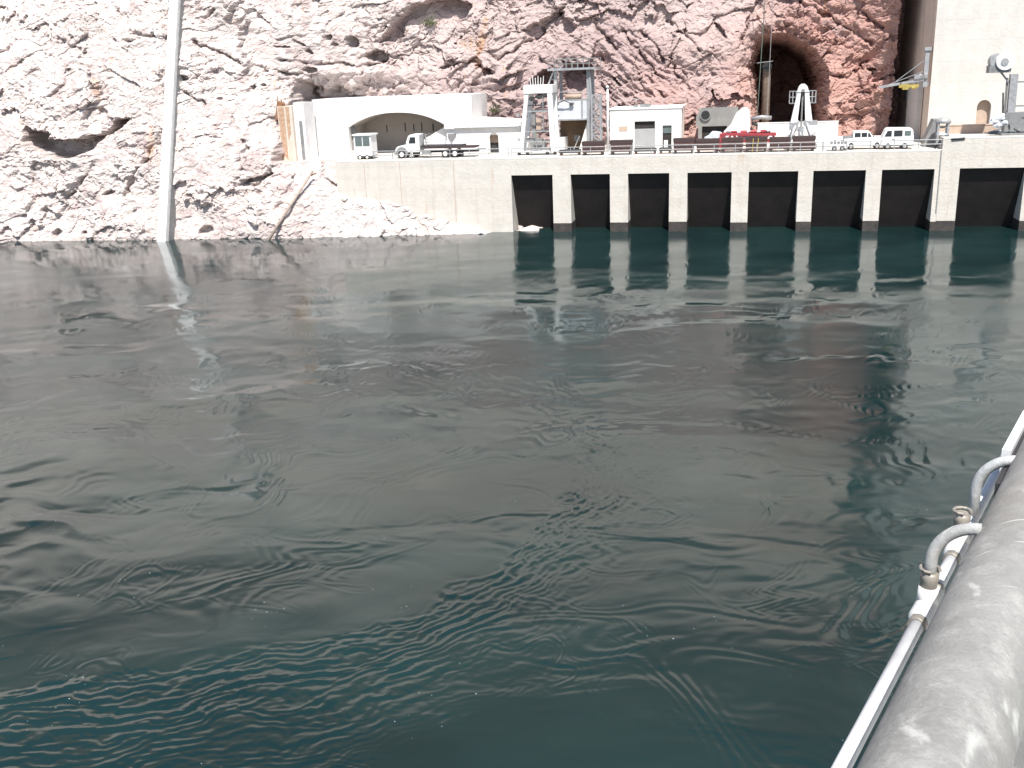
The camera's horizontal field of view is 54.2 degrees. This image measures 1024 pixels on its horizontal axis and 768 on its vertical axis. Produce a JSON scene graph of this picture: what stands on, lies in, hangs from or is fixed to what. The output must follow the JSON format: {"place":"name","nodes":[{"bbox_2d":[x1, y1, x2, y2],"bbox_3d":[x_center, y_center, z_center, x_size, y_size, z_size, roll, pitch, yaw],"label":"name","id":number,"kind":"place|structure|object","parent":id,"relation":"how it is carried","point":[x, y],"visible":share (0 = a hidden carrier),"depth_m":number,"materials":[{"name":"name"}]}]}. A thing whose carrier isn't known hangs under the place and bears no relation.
{"place":"outdoors","nodes":[
{"label":"outdoors","id":0,"kind":"place"},
{"bbox_2d":[0,0,904,241],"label":"canyon cliff","id":1,"kind":"structure","parent":0,"point":[82,87],"depth_m":138.62,"materials":[{"name":"beige stone"}]},
{"bbox_2d":[157,0,185,241],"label":"pipe","id":2,"kind":"object","parent":1,"relation":"on","point":[174,77],"visible":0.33,"depth_m":134.60,"materials":[{"name":"white metal"}]},
{"bbox_2d":[275,96,317,160],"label":"end block","id":3,"kind":"structure","parent":1,"relation":"on","point":[297,128],"depth_m":136.62,"materials":[{"name":"white concrete"}]},
{"bbox_2d":[418,13,436,26],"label":"shrub","id":4,"kind":"object","parent":1,"relation":"on","point":[430,22],"visible":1,"depth_m":142.99,"materials":[{"name":"green plant"}]},
{"bbox_2d":[486,103,499,112],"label":"shrub","id":5,"kind":"object","parent":1,"relation":"on","point":[494,110],"visible":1,"depth_m":142.47,"materials":[{"name":"green plant"}]},
{"bbox_2d":[751,1,771,126],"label":"hanging cable","id":6,"kind":"object","parent":1,"relation":"hanging from","point":[759,117],"visible":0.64,"depth_m":136.40,"materials":[{"name":"metal"}]},
{"bbox_2d":[759,3,772,113],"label":"second cable","id":7,"kind":"object","parent":1,"relation":"hanging from","point":[769,61],"visible":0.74,"depth_m":137.28,"materials":[{"name":"metal"}]},
{"bbox_2d":[0,226,1023,767],"bbox_3d":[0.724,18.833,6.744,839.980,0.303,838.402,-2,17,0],"label":"river water","id":8,"kind":"structure","parent":0,"point":[608,498],"depth_m":50.70,"materials":[{"name":"teal liquid"}]},
{"bbox_2d":[266,170,316,240],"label":"leaning pole","id":9,"kind":"object","parent":8,"relation":"in","point":[289,207],"visible":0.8,"depth_m":131.33,"materials":[{"name":"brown wood"}]},
{"bbox_2d":[470,229,486,233],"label":"boulder","id":10,"kind":"object","parent":8,"relation":"in","point":[482,231],"visible":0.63,"depth_m":129.47,"materials":[{"name":"white stone"}]},
{"bbox_2d":[517,225,538,230],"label":"boulder","id":11,"kind":"object","parent":8,"relation":"in","point":[531,228],"visible":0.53,"depth_m":130.54,"materials":[{"name":"white stone"}]},
{"bbox_2d":[311,141,941,231],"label":"tailrace wall","id":12,"kind":"structure","parent":8,"relation":"in","point":[863,188],"depth_m":125.06,"materials":[{"name":"concrete"}]},
{"bbox_2d":[335,151,357,160],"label":"parapet block","id":13,"kind":"structure","parent":12,"relation":"on","point":[348,155],"depth_m":131.98,"materials":[{"name":"white concrete"}]},
{"bbox_2d":[352,133,377,159],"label":"wheeled cabin","id":14,"kind":"object","parent":12,"relation":"on","point":[365,145],"visible":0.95,"depth_m":132.81,"materials":[{"name":"white metal"}]},
{"bbox_2d":[355,137,361,145],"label":"window","id":15,"kind":"structure","parent":14,"relation":"in","point":[358,140],"depth_m":132.61,"materials":[{"name":"grey glass"}]},
{"bbox_2d":[362,137,369,145],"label":"window","id":16,"kind":"structure","parent":14,"relation":"in","point":[366,142],"depth_m":132.38,"materials":[{"name":"grey paint"}]},
{"bbox_2d":[312,93,487,155],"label":"portal building","id":17,"kind":"structure","parent":12,"relation":"on","point":[394,122],"depth_m":139.62,"materials":[{"name":"white concrete"}]},
{"bbox_2d":[394,133,485,158],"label":"flatbed truck","id":18,"kind":"object","parent":12,"relation":"on","point":[415,141],"visible":0.85,"depth_m":131.36,"materials":[{"name":"white paint"}]},
{"bbox_2d":[373,148,508,159],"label":"deck railing","id":19,"kind":"object","parent":12,"relation":"on","point":[449,153],"visible":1,"depth_m":128.93,"materials":[{"name":"metal"}]},
{"bbox_2d":[444,117,529,152],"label":"shed","id":20,"kind":"structure","parent":12,"relation":"on","point":[491,133],"depth_m":135.19,"materials":[{"name":"white concrete"}]},
{"bbox_2d":[490,143,498,151],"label":"door","id":21,"kind":"structure","parent":20,"relation":"in","point":[493,145],"depth_m":136.39,"materials":[{"name":"metal"}]},
{"bbox_2d":[490,135,498,142],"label":"door top","id":22,"kind":"structure","parent":20,"relation":"in","point":[493,138],"depth_m":136.09,"materials":[{"name":"beige wood"}]},
{"bbox_2d":[516,76,559,154],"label":"gantry frame","id":23,"kind":"object","parent":12,"relation":"on","point":[530,90],"visible":0.95,"depth_m":129.36,"materials":[{"name":"white paint"}]},
{"bbox_2d":[559,149,580,155],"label":"steel skid","id":24,"kind":"object","parent":12,"relation":"on","point":[561,153],"visible":0.88,"depth_m":127.20,"materials":[{"name":"grey metal"}]},
{"bbox_2d":[543,57,601,152],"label":"steel tower","id":25,"kind":"structure","parent":12,"relation":"on","point":[574,114],"depth_m":130.76,"materials":[{"name":"white metal"}]},
{"bbox_2d":[582,141,604,155],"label":"steel bin","id":26,"kind":"object","parent":12,"relation":"on","point":[586,144],"visible":0.96,"depth_m":125.75,"materials":[{"name":"metal"}]},
{"bbox_2d":[591,94,602,140],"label":"lattice mast","id":27,"kind":"object","parent":12,"relation":"on","point":[598,117],"visible":0.81,"depth_m":129.21,"materials":[{"name":"metal"}]},
{"bbox_2d":[606,86,609,151],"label":"lamp post","id":28,"kind":"object","parent":12,"relation":"on","point":[607,120],"visible":1,"depth_m":129.15,"materials":[{"name":"white metal"}]},
{"bbox_2d":[610,139,632,154],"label":"steel bin","id":29,"kind":"object","parent":12,"relation":"on","point":[627,142],"visible":0.83,"depth_m":124.95,"materials":[{"name":"brown metal"}]},
{"bbox_2d":[634,147,656,153],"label":"steel skid","id":30,"kind":"object","parent":12,"relation":"on","point":[642,149],"visible":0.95,"depth_m":125.05,"materials":[{"name":"grey metal"}]},
{"bbox_2d":[609,97,685,149],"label":"roller door building","id":31,"kind":"structure","parent":12,"relation":"on","point":[647,124],"depth_m":131.52,"materials":[{"name":"white concrete"}]},
{"bbox_2d":[635,128,654,147],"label":"roller door","id":32,"kind":"structure","parent":31,"relation":"in","point":[642,136],"depth_m":132.00,"materials":[{"name":"white metal"}]},
{"bbox_2d":[663,126,670,132],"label":"window","id":33,"kind":"structure","parent":31,"relation":"in","point":[666,129],"depth_m":131.08,"materials":[{"name":"grey glass"}]},
{"bbox_2d":[663,125,671,146],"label":"doorway","id":34,"kind":"structure","parent":31,"relation":"in","point":[666,136],"depth_m":131.45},
{"bbox_2d":[659,147,671,153],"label":"steel skid","id":35,"kind":"object","parent":12,"relation":"on","point":[665,150],"visible":0.93,"depth_m":124.56,"materials":[{"name":"grey metal"}]},
{"bbox_2d":[511,142,822,156],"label":"deck railing","id":36,"kind":"object","parent":12,"relation":"on","point":[672,149],"visible":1,"depth_m":122.49,"materials":[{"name":"metal"}]},
{"bbox_2d":[673,137,694,153],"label":"steel bin","id":37,"kind":"object","parent":12,"relation":"on","point":[682,141],"visible":0.93,"depth_m":123.25,"materials":[{"name":"metal"}]},
{"bbox_2d":[696,138,719,152],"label":"steel bin","id":38,"kind":"object","parent":12,"relation":"on","point":[707,140],"visible":0.99,"depth_m":122.66,"materials":[{"name":"metal"}]},
{"bbox_2d":[704,131,727,137],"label":"tarp heap","id":39,"kind":"object","parent":12,"relation":"on","point":[714,134],"visible":0.24,"depth_m":128.73,"materials":[{"name":"white fabric"}]},
{"bbox_2d":[696,107,749,137],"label":"grey annexe","id":40,"kind":"structure","parent":12,"relation":"on","point":[709,120],"depth_m":131.34,"materials":[{"name":"paint"}]},
{"bbox_2d":[702,126,726,137],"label":"doorway","id":41,"kind":"structure","parent":40,"relation":"in","point":[706,130],"depth_m":132.55,"materials":[{"name":"black"}]},
{"bbox_2d":[721,137,743,152],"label":"steel bin","id":42,"kind":"object","parent":12,"relation":"on","point":[728,140],"visible":0.97,"depth_m":121.99,"materials":[{"name":"brown metal"}]},
{"bbox_2d":[719,129,775,150],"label":"red frame","id":43,"kind":"object","parent":12,"relation":"on","point":[745,133],"visible":0.64,"depth_m":123.94,"materials":[{"name":"paint"}]},
{"bbox_2d":[745,136,767,152],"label":"steel bin","id":44,"kind":"object","parent":12,"relation":"on","point":[762,139],"visible":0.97,"depth_m":121.33,"materials":[{"name":"brown metal"}]},
{"bbox_2d":[761,62,771,122],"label":"vent duct","id":45,"kind":"object","parent":12,"relation":"on","point":[765,82],"visible":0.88,"depth_m":139.49,"materials":[{"name":"brown metal"}]},
{"bbox_2d":[769,136,790,151],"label":"steel bin","id":46,"kind":"object","parent":12,"relation":"on","point":[779,139],"visible":0.93,"depth_m":120.77,"materials":[{"name":"brown metal"}]},
{"bbox_2d":[787,84,817,148],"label":"lifting mast","id":47,"kind":"object","parent":12,"relation":"on","point":[794,121],"visible":0.85,"depth_m":123.00,"materials":[{"name":"white metal"}]},
{"bbox_2d":[792,135,815,151],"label":"steel bin","id":48,"kind":"object","parent":12,"relation":"on","point":[808,138],"visible":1,"depth_m":120.16,"materials":[{"name":"brown metal"}]},
{"bbox_2d":[757,121,880,144],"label":"barrier wall","id":49,"kind":"structure","parent":12,"relation":"on","point":[826,131],"depth_m":129.71,"materials":[{"name":"white concrete"}]},
{"bbox_2d":[827,140,848,150],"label":"utility trailer","id":50,"kind":"object","parent":12,"relation":"on","point":[842,148],"visible":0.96,"depth_m":119.31,"materials":[{"name":"white paint"}]},
{"bbox_2d":[843,130,881,149],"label":"pickup truck","id":51,"kind":"object","parent":12,"relation":"on","point":[861,135],"visible":0.71,"depth_m":119.64,"materials":[{"name":"white paint"}]},
{"bbox_2d":[823,139,942,150],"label":"deck railing","id":52,"kind":"object","parent":12,"relation":"on","point":[894,144],"visible":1,"depth_m":117.11,"materials":[{"name":"metal"}]},
{"bbox_2d":[880,127,913,148],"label":"passenger van","id":53,"kind":"object","parent":12,"relation":"on","point":[897,133],"visible":0.82,"depth_m":118.27,"materials":[{"name":"white paint"}]},
{"bbox_2d":[920,118,944,146],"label":"lean to","id":54,"kind":"object","parent":12,"relation":"on","point":[929,133],"visible":0.48,"depth_m":119.81,"materials":[{"name":"grey paint"}]},
{"bbox_2d":[934,117,950,147],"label":"stair tower","id":55,"kind":"structure","parent":12,"relation":"on","point":[943,120],"depth_m":117.09,"materials":[{"name":"metal"}]},
{"bbox_2d":[933,137,964,148],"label":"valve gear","id":56,"kind":"object","parent":12,"relation":"on","point":[941,142],"visible":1,"depth_m":115.67,"materials":[{"name":"metal"}]},
{"bbox_2d":[935,133,1023,230],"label":"raised wall","id":57,"kind":"structure","parent":8,"relation":"in","point":[981,180],"depth_m":116.62,"materials":[{"name":"concrete"}]},
{"bbox_2d":[896,0,1023,139],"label":"powerhouse","id":58,"kind":"structure","parent":57,"relation":"on","point":[965,40],"depth_m":121.94,"materials":[{"name":"concrete"}]},
{"bbox_2d":[879,47,932,89],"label":"jib crane","id":59,"kind":"object","parent":58,"relation":"attached to","point":[905,85],"visible":1,"depth_m":123.50,"materials":[{"name":"metal"}]},
{"bbox_2d":[975,100,989,123],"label":"door","id":60,"kind":"structure","parent":58,"relation":"in","point":[983,107],"depth_m":123.30,"materials":[{"name":"beige wood"}]},
{"bbox_2d":[939,124,1000,133],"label":"ledge wall","id":61,"kind":"structure","parent":57,"relation":"on","point":[968,128],"depth_m":120.11,"materials":[{"name":"beige concrete"}]},
{"bbox_2d":[986,52,1023,135],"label":"drum crane","id":62,"kind":"object","parent":57,"relation":"on","point":[1010,119],"visible":1,"depth_m":114.02,"materials":[{"name":"white paint"}]},
{"bbox_2d":[988,129,1023,133],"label":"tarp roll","id":63,"kind":"object","parent":57,"relation":"on","point":[996,131],"visible":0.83,"depth_m":118.14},
{"label":"walkway deck","id":64,"kind":"structure","parent":0,"visible":0},
{"bbox_2d":[857,439,1023,767],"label":"pipe railing","id":65,"kind":"object","parent":64,"relation":"on","point":[957,700],"visible":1,"depth_m":0.95,"materials":[{"name":"grey metal"}]},
{"bbox_2d":[831,455,1015,767],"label":"electrical conduit","id":66,"kind":"object","parent":65,"relation":"attached to","point":[956,538],"visible":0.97,"depth_m":1.29,"materials":[{"name":"metal"}]},
{"bbox_2d":[993,410,1023,497],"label":"cable tray","id":67,"kind":"object","parent":65,"relation":"attached to","point":[1011,446],"visible":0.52,"depth_m":1.58,"materials":[{"name":"metal"}]}
]}

